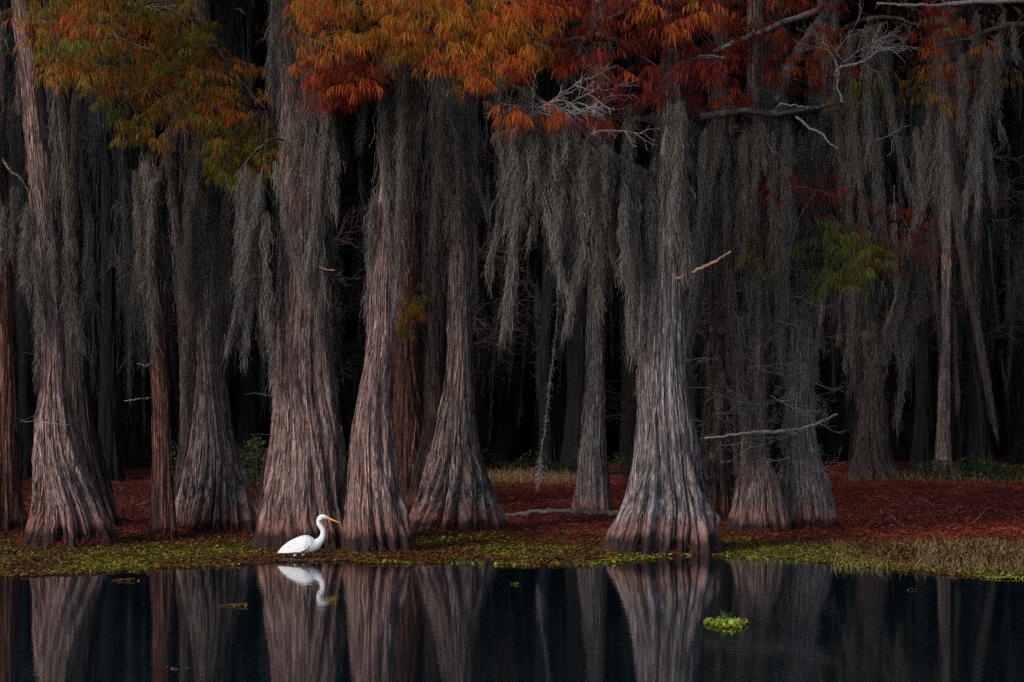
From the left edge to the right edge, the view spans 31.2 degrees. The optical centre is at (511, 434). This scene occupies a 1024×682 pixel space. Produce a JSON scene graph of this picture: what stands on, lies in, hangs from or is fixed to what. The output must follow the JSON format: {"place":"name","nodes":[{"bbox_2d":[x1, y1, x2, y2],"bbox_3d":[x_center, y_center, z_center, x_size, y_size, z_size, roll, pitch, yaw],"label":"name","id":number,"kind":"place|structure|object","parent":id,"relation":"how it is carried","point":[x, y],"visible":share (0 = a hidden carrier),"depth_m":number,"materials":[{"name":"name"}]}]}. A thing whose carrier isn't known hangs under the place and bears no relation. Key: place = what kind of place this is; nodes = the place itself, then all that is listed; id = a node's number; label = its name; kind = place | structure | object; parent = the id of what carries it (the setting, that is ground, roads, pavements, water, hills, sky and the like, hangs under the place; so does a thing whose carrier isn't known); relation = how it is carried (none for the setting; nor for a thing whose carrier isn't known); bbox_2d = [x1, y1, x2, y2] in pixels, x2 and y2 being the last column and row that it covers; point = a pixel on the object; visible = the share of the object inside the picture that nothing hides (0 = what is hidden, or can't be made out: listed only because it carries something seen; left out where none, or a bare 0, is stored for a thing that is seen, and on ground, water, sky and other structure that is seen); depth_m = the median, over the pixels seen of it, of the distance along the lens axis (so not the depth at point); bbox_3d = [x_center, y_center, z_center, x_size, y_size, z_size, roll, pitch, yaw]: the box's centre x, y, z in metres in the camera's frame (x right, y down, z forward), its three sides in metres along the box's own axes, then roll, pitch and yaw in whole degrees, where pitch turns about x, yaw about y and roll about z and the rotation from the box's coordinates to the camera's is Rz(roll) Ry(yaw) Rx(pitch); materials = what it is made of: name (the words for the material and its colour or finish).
{"place":"outdoors","nodes":[
{"label":"outdoors","id":0,"kind":"place"},
{"bbox_2d":[0,542,1023,681],"bbox_3d":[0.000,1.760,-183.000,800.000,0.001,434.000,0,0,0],"label":"water","id":1,"kind":"structure","parent":0,"point":[342,620],"depth_m":17.15,"materials":[{"name":"black liquid"}]},
{"bbox_2d":[112,578,138,580],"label":"floating sprig","id":2,"kind":"object","parent":1,"relation":"on","point":[125,579],"visible":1,"depth_m":22.00,"materials":[{"name":"green plant"}]},
{"bbox_2d":[220,603,247,606],"bbox_3d":[-2.828,1.744,18.770,0.292,0.045,0.147,0,0,24],"label":"floating sprig","id":3,"kind":"object","parent":1,"relation":"on","point":[239,605],"visible":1,"depth_m":18.77,"materials":[{"name":"green plant"}]},
{"bbox_2d":[278,514,338,559],"bbox_3d":[-2.860,1.537,25.778,0.864,0.825,0.255,0,0,0],"label":"great egret","id":4,"kind":"object","parent":1,"relation":"in","point":[303,544],"visible":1,"depth_m":25.72,"materials":[{"name":"white"}]},
{"bbox_2d":[0,522,1023,577],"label":"floating plants","id":5,"kind":"object","parent":1,"relation":"on","point":[182,555],"visible":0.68,"depth_m":26.64,"materials":[{"name":"green plant"}]},
{"bbox_2d":[703,611,749,627],"bbox_3d":[1.991,1.694,16.938,0.438,0.162,0.695,0,0,0],"label":"floating clump","id":6,"kind":"object","parent":1,"relation":"on","point":[723,620],"visible":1,"depth_m":16.86,"materials":[{"name":"green plant"}]},
{"bbox_2d":[984,575,1022,578],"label":"floating pad","id":7,"kind":"object","parent":1,"relation":"on","point":[1007,577],"visible":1,"depth_m":22.35,"materials":[{"name":"green plant"}]},
{"bbox_2d":[0,453,1023,548],"bbox_3d":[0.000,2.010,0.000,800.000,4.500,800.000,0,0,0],"label":"ground","id":8,"kind":"structure","parent":0,"point":[139,466],"depth_m":39.72,"materials":[{"name":"red plant"}]},
{"bbox_2d":[0,9,27,531],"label":"cypress tree","id":9,"kind":"object","parent":8,"relation":"on","point":[13,512],"visible":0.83,"depth_m":31.74,"materials":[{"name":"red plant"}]},
{"bbox_2d":[0,3,89,246],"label":"cypress tree","id":10,"kind":"object","parent":8,"relation":"on","point":[9,16],"depth_m":56.46,"materials":[{"name":"grey plant"}]},
{"bbox_2d":[0,0,92,404],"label":"cypress tree","id":11,"kind":"object","parent":8,"relation":"on","point":[49,124],"visible":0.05,"depth_m":55.03,"materials":[{"name":"grey plant"}]},
{"bbox_2d":[0,0,128,478],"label":"cypress tree","id":12,"kind":"object","parent":8,"relation":"on","point":[27,407],"visible":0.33,"depth_m":48.68,"materials":[{"name":"brown wood"}]},
{"bbox_2d":[0,0,151,547],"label":"cypress tree","id":13,"kind":"object","parent":8,"relation":"on","point":[66,506],"visible":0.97,"depth_m":28.93,"materials":[{"name":"brown plant"}]},
{"bbox_2d":[6,25,145,392],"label":"cypress tree","id":14,"kind":"object","parent":8,"relation":"on","point":[94,223],"visible":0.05,"depth_m":61.81,"materials":[{"name":"grey plant"}]},
{"bbox_2d":[8,13,146,425],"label":"cypress tree","id":15,"kind":"object","parent":8,"relation":"on","point":[98,265],"visible":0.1,"depth_m":59.35,"materials":[{"name":"grey plant"}]},
{"bbox_2d":[35,0,127,525],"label":"cypress tree","id":16,"kind":"object","parent":8,"relation":"on","point":[66,116],"visible":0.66,"depth_m":33.59,"materials":[{"name":"brown plant"}]},
{"bbox_2d":[6,0,189,481],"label":"cypress tree","id":17,"kind":"object","parent":8,"relation":"on","point":[108,423],"visible":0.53,"depth_m":48.20,"materials":[{"name":"brown wood"}]},
{"bbox_2d":[7,0,218,468],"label":"cypress tree","id":18,"kind":"object","parent":8,"relation":"on","point":[122,438],"visible":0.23,"depth_m":55.05,"materials":[{"name":"brown wood"}]},
{"bbox_2d":[106,152,179,540],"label":"cypress tree","id":19,"kind":"object","parent":8,"relation":"on","point":[162,516],"visible":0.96,"depth_m":30.18,"materials":[{"name":"brown plant"}]},
{"bbox_2d":[42,0,280,535],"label":"cypress tree","id":20,"kind":"object","parent":8,"relation":"on","point":[214,495],"visible":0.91,"depth_m":31.28,"materials":[{"name":"grey plant"}]},
{"bbox_2d":[151,441,177,480],"bbox_3d":[-8.347,0.717,46.426,1.644,1.213,3.088,0,0,0],"label":"shrub","id":21,"kind":"object","parent":8,"relation":"on","point":[174,453],"visible":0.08,"depth_m":46.41,"materials":[{"name":"green plant"}]},
{"bbox_2d":[85,0,266,466],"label":"cypress tree","id":22,"kind":"object","parent":8,"relation":"on","point":[174,403],"visible":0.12,"depth_m":56.99,"materials":[{"name":"plant"}]},
{"bbox_2d":[156,0,196,500],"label":"cypress tree","id":23,"kind":"object","parent":8,"relation":"on","point":[177,174],"visible":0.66,"depth_m":33.48,"materials":[{"name":"brown plant"}]},
{"bbox_2d":[89,9,267,431],"bbox_3d":[-11.735,-7.619,63.033,8.245,17.846,8.211,0,0,-30],"label":"cypress tree","id":24,"kind":"object","parent":8,"relation":"on","point":[163,172],"visible":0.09,"depth_m":62.75,"materials":[{"name":"grey plant"}]},
{"bbox_2d":[119,0,264,448],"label":"cypress tree","id":25,"kind":"object","parent":8,"relation":"on","point":[170,328],"visible":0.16,"depth_m":55.45,"materials":[{"name":"grey plant"}]},
{"bbox_2d":[123,5,279,416],"bbox_3d":[-10.402,-7.521,63.774,8.369,17.632,8.277,0,0,10],"label":"cypress tree","id":26,"kind":"object","parent":8,"relation":"on","point":[237,360],"visible":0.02,"depth_m":62.95,"materials":[{"name":"plant"}]},
{"bbox_2d":[146,0,276,402],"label":"cypress tree","id":27,"kind":"object","parent":8,"relation":"on","point":[225,16],"visible":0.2,"depth_m":50.14,"materials":[{"name":"grey plant"}]},
{"bbox_2d":[148,0,352,465],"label":"cypress tree","id":28,"kind":"object","parent":8,"relation":"on","point":[249,417],"visible":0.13,"depth_m":58.48,"materials":[{"name":"grey plant"}]},
{"bbox_2d":[237,436,265,486],"bbox_3d":[-6.334,0.702,45.547,1.713,1.314,2.805,0,0,0],"label":"shrub","id":29,"kind":"object","parent":8,"relation":"on","point":[254,480],"visible":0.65,"depth_m":45.38,"materials":[{"name":"green plant"}]},
{"bbox_2d":[255,448,268,508],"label":"cypress tree","id":30,"kind":"object","parent":8,"relation":"on","point":[259,495],"visible":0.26,"depth_m":34.54,"materials":[{"name":"brown plant"}]},
{"bbox_2d":[208,0,357,387],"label":"cypress tree","id":31,"kind":"object","parent":8,"relation":"on","point":[259,35],"visible":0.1,"depth_m":52.46,"materials":[{"name":"grey plant"}]},
{"bbox_2d":[220,0,365,549],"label":"cypress tree","id":32,"kind":"object","parent":8,"relation":"on","point":[305,479],"visible":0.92,"depth_m":28.04,"materials":[{"name":"brown plant"}]},
{"bbox_2d":[217,8,371,362],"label":"cypress tree","id":33,"kind":"object","parent":8,"relation":"on","point":[272,259],"visible":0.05,"depth_m":61.52,"materials":[{"name":"grey plant"}]},
{"bbox_2d":[247,0,377,429],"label":"cypress tree","id":34,"kind":"object","parent":8,"relation":"on","point":[275,85],"visible":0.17,"depth_m":49.99,"materials":[{"name":"grey plant"}]},
{"bbox_2d":[252,0,385,385],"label":"cypress tree","id":35,"kind":"object","parent":8,"relation":"on","point":[348,181],"visible":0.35,"depth_m":58.71,"materials":[{"name":"grey plant"}]},
{"bbox_2d":[332,0,429,396],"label":"cypress tree","id":36,"kind":"object","parent":8,"relation":"on","point":[363,196],"visible":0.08,"depth_m":54.98,"materials":[{"name":"grey plant"}]},
{"bbox_2d":[334,21,427,405],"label":"cypress tree","id":37,"kind":"object","parent":8,"relation":"on","point":[370,175],"visible":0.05,"depth_m":63.30,"materials":[{"name":"grey plant"}]},
{"bbox_2d":[346,0,426,383],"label":"cypress tree","id":38,"kind":"object","parent":8,"relation":"on","point":[375,169],"visible":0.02,"depth_m":58.72,"materials":[{"name":"grey plant"}]},
{"bbox_2d":[392,0,433,499],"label":"cypress tree","id":39,"kind":"object","parent":8,"relation":"on","point":[408,391],"visible":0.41,"depth_m":39.08,"materials":[{"name":"brown plant"}]},
{"bbox_2d":[406,1,448,509],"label":"cypress tree","id":40,"kind":"object","parent":8,"relation":"on","point":[435,347],"visible":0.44,"depth_m":38.07,"materials":[{"name":"brown plant"}]},
{"bbox_2d":[280,0,581,552],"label":"cypress tree","id":41,"kind":"object","parent":8,"relation":"on","point":[376,517],"visible":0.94,"depth_m":27.11,"materials":[{"name":"brown plant"}]},
{"bbox_2d":[352,1,517,417],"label":"cypress tree","id":42,"kind":"object","parent":8,"relation":"on","point":[422,233],"visible":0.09,"depth_m":54.59,"materials":[{"name":"grey plant"}]},
{"bbox_2d":[353,0,557,444],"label":"cypress tree","id":43,"kind":"object","parent":8,"relation":"on","point":[476,312],"visible":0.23,"depth_m":48.82,"materials":[{"name":"grey plant"}]},
{"bbox_2d":[409,0,509,531],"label":"cypress tree","id":44,"kind":"object","parent":8,"relation":"on","point":[456,488],"visible":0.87,"depth_m":32.14,"materials":[{"name":"grey plant"}]},
{"bbox_2d":[359,0,590,467],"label":"cypress tree","id":45,"kind":"object","parent":8,"relation":"on","point":[481,397],"visible":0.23,"depth_m":56.52,"materials":[{"name":"brown wood"}]},
{"bbox_2d":[423,3,566,460],"bbox_3d":[-0.209,-7.612,64.691,8.197,17.805,8.228,0,0,20],"label":"cypress tree","id":46,"kind":"object","parent":8,"relation":"on","point":[505,445],"visible":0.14,"depth_m":64.52,"materials":[{"name":"grey plant"}]},
{"bbox_2d":[0,474,1023,538],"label":"fallen needles","id":47,"kind":"object","parent":8,"relation":"on","point":[868,531],"visible":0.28,"depth_m":35.86,"materials":[{"name":"brown plant"}]},
{"bbox_2d":[6,0,1023,457],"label":"forest","id":48,"kind":"object","parent":8,"relation":"on","point":[834,438],"visible":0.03,"depth_m":70.33,"materials":[{"name":"black plant"}]},
{"bbox_2d":[482,446,557,476],"bbox_3d":[-0.260,0.778,50.442,3.122,0.918,2.621,0,0,0],"label":"shrub","id":49,"kind":"object","parent":8,"relation":"on","point":[511,465],"visible":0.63,"depth_m":50.16,"materials":[{"name":"green plant"}]},
{"bbox_2d":[473,0,628,470],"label":"cypress tree","id":50,"kind":"object","parent":8,"relation":"on","point":[546,353],"visible":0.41,"depth_m":53.83,"materials":[{"name":"brown wood"}]},
{"bbox_2d":[525,457,576,477],"bbox_3d":[1.264,0.901,50.396,1.981,0.654,2.508,0,0,-17],"label":"shrub","id":51,"kind":"object","parent":8,"relation":"on","point":[556,463],"visible":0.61,"depth_m":50.28,"materials":[{"name":"green plant"}]},
{"bbox_2d":[475,3,648,437],"bbox_3d":[1.578,-7.883,62.060,7.826,18.414,7.858,0,0,-8],"label":"cypress tree","id":52,"kind":"object","parent":8,"relation":"on","point":[561,390],"visible":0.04,"depth_m":62.04,"materials":[{"name":"grey plant"}]},
{"bbox_2d":[505,508,618,520],"bbox_3d":[0.888,1.568,34.995,2.632,0.316,0.583,0,0,11],"label":"fallen log","id":53,"kind":"object","parent":8,"relation":"on","point":[569,511],"visible":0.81,"depth_m":35.02,"materials":[{"name":"grey wood"}]},
{"bbox_2d":[478,3,661,464],"bbox_3d":[1.353,-8.053,59.328,8.285,18.828,8.194,0,0,-21],"label":"cypress tree","id":54,"kind":"object","parent":8,"relation":"on","point":[557,424],"visible":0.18,"depth_m":59.40,"materials":[{"name":"brown wood"}]},
{"bbox_2d":[572,0,617,510],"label":"cypress tree","id":55,"kind":"object","parent":8,"relation":"on","point":[592,488],"visible":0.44,"depth_m":36.82,"materials":[{"name":"brown plant"}]},
{"bbox_2d":[516,0,697,475],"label":"cypress tree","id":56,"kind":"object","parent":8,"relation":"on","point":[576,357],"visible":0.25,"depth_m":50.66,"materials":[{"name":"brown wood"}]},
{"bbox_2d":[480,0,736,555],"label":"cypress tree","id":57,"kind":"object","parent":8,"relation":"on","point":[666,508],"visible":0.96,"depth_m":26.84,"materials":[{"name":"grey plant"}]},
{"bbox_2d":[608,452,631,479],"bbox_3d":[2.966,0.881,48.471,1.520,0.841,2.504,0,0,0],"label":"shrub","id":58,"kind":"object","parent":8,"relation":"on","point":[619,463],"visible":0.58,"depth_m":48.30,"materials":[{"name":"green plant"}]},
{"bbox_2d":[553,0,698,465],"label":"cypress tree","id":59,"kind":"object","parent":8,"relation":"on","point":[626,435],"visible":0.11,"depth_m":58.77,"materials":[{"name":"grey plant"}]},
{"bbox_2d":[563,30,740,407],"bbox_3d":[4.601,-8.604,63.335,8.304,19.899,8.396,0,0,-34],"label":"cypress tree","id":60,"kind":"object","parent":8,"relation":"on","point":[608,324],"visible":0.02,"depth_m":62.86,"materials":[{"name":"grey plant"}]},
{"bbox_2d":[589,0,741,516],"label":"cypress tree","id":61,"kind":"object","parent":8,"relation":"on","point":[720,478],"visible":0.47,"depth_m":36.36,"materials":[{"name":"brown plant"}]},
{"bbox_2d":[607,0,763,447],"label":"cypress tree","id":62,"kind":"object","parent":8,"relation":"on","point":[693,396],"visible":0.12,"depth_m":52.93,"materials":[{"name":"grey plant"}]},
{"bbox_2d":[626,0,776,389],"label":"cypress tree","id":63,"kind":"object","parent":8,"relation":"on","point":[739,77],"visible":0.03,"depth_m":58.44,"materials":[{"name":"grey plant"}]},
{"bbox_2d":[616,12,795,400],"bbox_3d":[6.296,-8.291,62.787,7.554,19.253,7.741,0,0,13],"label":"cypress tree","id":64,"kind":"object","parent":8,"relation":"on","point":[698,183],"visible":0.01,"depth_m":62.51,"materials":[{"name":"grey plant"}]},
{"bbox_2d":[631,0,785,430],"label":"cypress tree","id":65,"kind":"object","parent":8,"relation":"on","point":[702,344],"visible":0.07,"depth_m":54.46,"materials":[{"name":"grey plant"}]},
{"bbox_2d":[732,316,744,475],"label":"cypress tree","id":66,"kind":"object","parent":8,"relation":"on","point":[742,335],"visible":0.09,"depth_m":40.97,"materials":[{"name":"brown plant"}]},
{"bbox_2d":[486,464,1023,484],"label":"pale grass","id":67,"kind":"structure","parent":8,"relation":"on","point":[499,475],"depth_m":47.54,"materials":[{"name":"plant"}]},
{"bbox_2d":[690,0,851,473],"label":"cypress tree","id":68,"kind":"object","parent":8,"relation":"on","point":[769,379],"visible":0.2,"depth_m":51.27,"materials":[{"name":"grey wood"}]},
{"bbox_2d":[692,0,851,426],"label":"cypress tree","id":69,"kind":"object","parent":8,"relation":"on","point":[786,55],"visible":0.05,"depth_m":55.29,"materials":[{"name":"grey plant"}]},
{"bbox_2d":[686,0,859,534],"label":"cypress tree","id":70,"kind":"object","parent":8,"relation":"on","point":[759,505],"visible":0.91,"depth_m":31.13,"materials":[{"name":"grey plant"}]},
{"bbox_2d":[729,26,846,429],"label":"cypress tree","id":71,"kind":"object","parent":8,"relation":"on","point":[804,86],"visible":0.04,"depth_m":64.78,"materials":[{"name":"grey plant"}]},
{"bbox_2d":[731,0,855,467],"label":"cypress tree","id":72,"kind":"object","parent":8,"relation":"on","point":[778,451],"visible":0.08,"depth_m":56.51,"materials":[{"name":"grey wood"}]},
{"bbox_2d":[679,0,960,531],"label":"cypress tree","id":73,"kind":"object","parent":8,"relation":"on","point":[809,501],"visible":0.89,"depth_m":31.22,"materials":[{"name":"grey plant"}]},
{"bbox_2d":[785,0,906,466],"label":"cypress tree","id":74,"kind":"object","parent":8,"relation":"on","point":[852,410],"visible":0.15,"depth_m":56.00,"materials":[{"name":"grey plant"}]},
{"bbox_2d":[779,0,918,463],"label":"cypress tree","id":75,"kind":"object","parent":8,"relation":"on","point":[866,186],"visible":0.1,"depth_m":55.11,"materials":[{"name":"grey plant"}]},
{"bbox_2d":[814,185,910,480],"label":"cypress tree","id":76,"kind":"object","parent":8,"relation":"on","point":[873,455],"visible":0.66,"depth_m":48.09,"materials":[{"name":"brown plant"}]},
{"bbox_2d":[724,534,1023,572],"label":"shore grass","id":77,"kind":"structure","parent":8,"relation":"on","point":[925,558],"depth_m":26.07,"materials":[{"name":"plant"}]},
{"bbox_2d":[801,12,959,461],"bbox_3d":[12.969,-8.091,62.431,7.124,18.840,7.151,0,0,-4],"label":"cypress tree","id":78,"kind":"object","parent":8,"relation":"on","point":[899,453],"visible":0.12,"depth_m":62.25,"materials":[{"name":"grey wood"}]},
{"bbox_2d":[774,0,999,427],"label":"cypress tree","id":79,"kind":"object","parent":8,"relation":"on","point":[915,61],"visible":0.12,"depth_m":54.15,"materials":[{"name":"grey plant"}]},
{"bbox_2d":[842,0,1013,471],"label":"cypress tree","id":80,"kind":"object","parent":8,"relation":"on","point":[923,448],"visible":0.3,"depth_m":52.87,"materials":[{"name":"brown wood"}]},
{"bbox_2d":[896,456,980,480],"bbox_3d":[11.056,0.917,48.691,3.038,0.692,2.500,0,0,26],"label":"shrub","id":81,"kind":"object","parent":8,"relation":"on","point":[928,468],"visible":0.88,"depth_m":48.49,"materials":[{"name":"green plant"}]},
{"bbox_2d":[884,0,1000,478],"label":"cypress tree","id":82,"kind":"object","parent":8,"relation":"on","point":[946,322],"visible":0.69,"depth_m":49.51,"materials":[{"name":"grey plant"}]},
{"bbox_2d":[886,12,1023,460],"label":"cypress tree","id":83,"kind":"object","parent":8,"relation":"on","point":[955,428],"visible":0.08,"depth_m":63.73,"materials":[{"name":"grey wood"}]},
{"bbox_2d":[887,0,1023,476],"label":"cypress tree","id":84,"kind":"object","parent":8,"relation":"on","point":[975,440],"visible":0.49,"depth_m":50.50,"materials":[{"name":"brown wood"}]},
{"bbox_2d":[889,0,1023,466],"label":"cypress tree","id":85,"kind":"object","parent":8,"relation":"on","point":[1017,276],"visible":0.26,"depth_m":56.15,"materials":[{"name":"grey wood"}]},
{"bbox_2d":[937,454,1023,481],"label":"shrub","id":86,"kind":"object","parent":8,"relation":"on","point":[1003,470],"visible":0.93,"depth_m":48.23,"materials":[{"name":"green plant"}]},
{"bbox_2d":[954,3,1023,463],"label":"cypress tree","id":87,"kind":"object","parent":8,"relation":"on","point":[1016,454],"visible":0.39,"depth_m":61.29,"materials":[{"name":"grey wood"}]},
{"bbox_2d":[980,3,1023,262],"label":"cypress tree","id":88,"kind":"object","parent":8,"relation":"on","point":[1019,105],"visible":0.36,"depth_m":59.73,"materials":[{"name":"grey plant"}]},
{"bbox_2d":[981,3,1023,391],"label":"cypress tree","id":89,"kind":"object","parent":8,"relation":"on","point":[1015,16],"visible":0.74,"depth_m":53.32,"materials":[{"name":"grey plant"}]},
{"bbox_2d":[530,256,560,491],"bbox_3d":[0.595,-1.040,31.066,0.598,4.048,0.338,0,0,0],"label":"moss strand","id":90,"kind":"object","parent":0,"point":[539,477],"visible":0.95,"depth_m":31.06,"materials":[{"name":"grey moss"}]},
{"bbox_2d":[876,0,1023,266],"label":"moss","id":91,"kind":"object","parent":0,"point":[985,97],"visible":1,"depth_m":30.59,"materials":[{"name":"grey plant"}]}
]}

